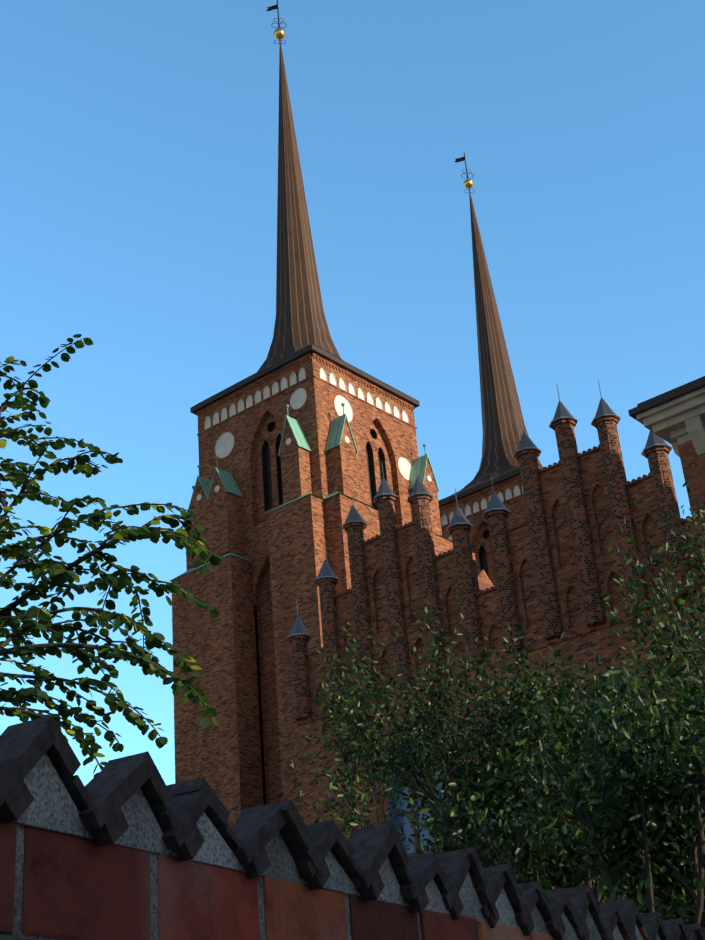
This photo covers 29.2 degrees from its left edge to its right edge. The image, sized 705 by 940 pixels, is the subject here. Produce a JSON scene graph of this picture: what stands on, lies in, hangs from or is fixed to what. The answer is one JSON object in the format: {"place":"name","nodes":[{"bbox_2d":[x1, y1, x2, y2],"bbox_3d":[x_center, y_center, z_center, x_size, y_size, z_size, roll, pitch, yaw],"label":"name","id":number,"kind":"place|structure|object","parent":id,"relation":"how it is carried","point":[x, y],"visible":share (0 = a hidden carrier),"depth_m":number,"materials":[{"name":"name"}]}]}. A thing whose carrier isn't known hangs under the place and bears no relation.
{"place":"outdoors","nodes":[
{"label":"outdoors","id":0,"kind":"place"},
{"bbox_2d":[0,0,704,785],"label":"sky","id":1,"kind":"structure","parent":0,"point":[139,138],"materials":[{"name":"blue"}]},
{"bbox_2d":[478,581,490,590],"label":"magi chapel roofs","id":2,"kind":"structure","parent":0,"point":[483,586],"depth_m":57.23,"materials":[{"name":"brown tile"}]},
{"bbox_2d":[299,449,704,908],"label":"gable wall","id":3,"kind":"structure","parent":0,"point":[646,516],"depth_m":49.88,"materials":[{"name":"red brick"}]},
{"bbox_2d":[289,416,695,720],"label":"pilasters","id":4,"kind":"object","parent":3,"relation":"attached to","point":[657,457],"visible":0.85,"depth_m":50.22,"materials":[{"name":"red brick"}]},
{"bbox_2d":[287,380,671,640],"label":"turret roofs","id":5,"kind":"structure","parent":4,"relation":"on","point":[604,409],"depth_m":51.99,"materials":[{"name":"grey metal"}]},
{"bbox_2d":[306,444,692,656],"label":"magi chapel copings","id":6,"kind":"object","parent":3,"relation":"on","point":[508,529],"visible":0.35,"depth_m":50.62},
{"bbox_2d":[346,652,704,902],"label":"magi chapel arch surrounds","id":7,"kind":"object","parent":3,"relation":"attached to","point":[604,669],"visible":0.04,"depth_m":50.56,"materials":[{"name":"red brick"}]},
{"bbox_2d":[628,376,704,572],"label":"building","id":8,"kind":"structure","parent":0,"point":[675,418],"depth_m":36.05,"materials":[{"name":"brick"}]},
{"bbox_3d":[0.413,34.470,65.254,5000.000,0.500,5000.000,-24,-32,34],"label":"ground","id":9,"kind":"structure","parent":0,"visible":0},
{"bbox_2d":[0,334,222,776],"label":"tree branches","id":10,"kind":"object","parent":9,"relation":"on","point":[60,573],"visible":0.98,"depth_m":7.94,"materials":[{"name":"green plant"}]},
{"bbox_2d":[170,0,452,826],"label":"church tower","id":11,"kind":"structure","parent":9,"relation":"on","point":[304,429],"depth_m":76.08,"materials":[{"name":"red brick"}]},
{"bbox_2d":[0,715,704,939],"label":"garden wall","id":12,"kind":"structure","parent":9,"relation":"on","point":[133,847],"depth_m":2.30,"materials":[{"name":"brick"}]},
{"bbox_2d":[477,569,493,586],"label":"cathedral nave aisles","id":13,"kind":"object","parent":9,"relation":"on","point":[483,577],"visible":0.02,"depth_m":85.86,"materials":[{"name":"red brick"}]},
{"bbox_2d":[275,463,704,927],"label":"trees","id":14,"kind":"object","parent":9,"relation":"on","point":[609,820],"visible":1,"depth_m":14.28,"materials":[{"name":"green plant"}]},
{"bbox_2d":[438,153,542,586],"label":"church tower","id":15,"kind":"structure","parent":9,"relation":"on","point":[502,425],"depth_m":101.82,"materials":[{"name":"brown metal"}]},
{"bbox_2d":[297,591,704,913],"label":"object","id":16,"kind":"object","parent":9,"relation":"on","point":[556,640],"visible":0.06,"depth_m":48.97,"materials":[{"name":"brown brick"}]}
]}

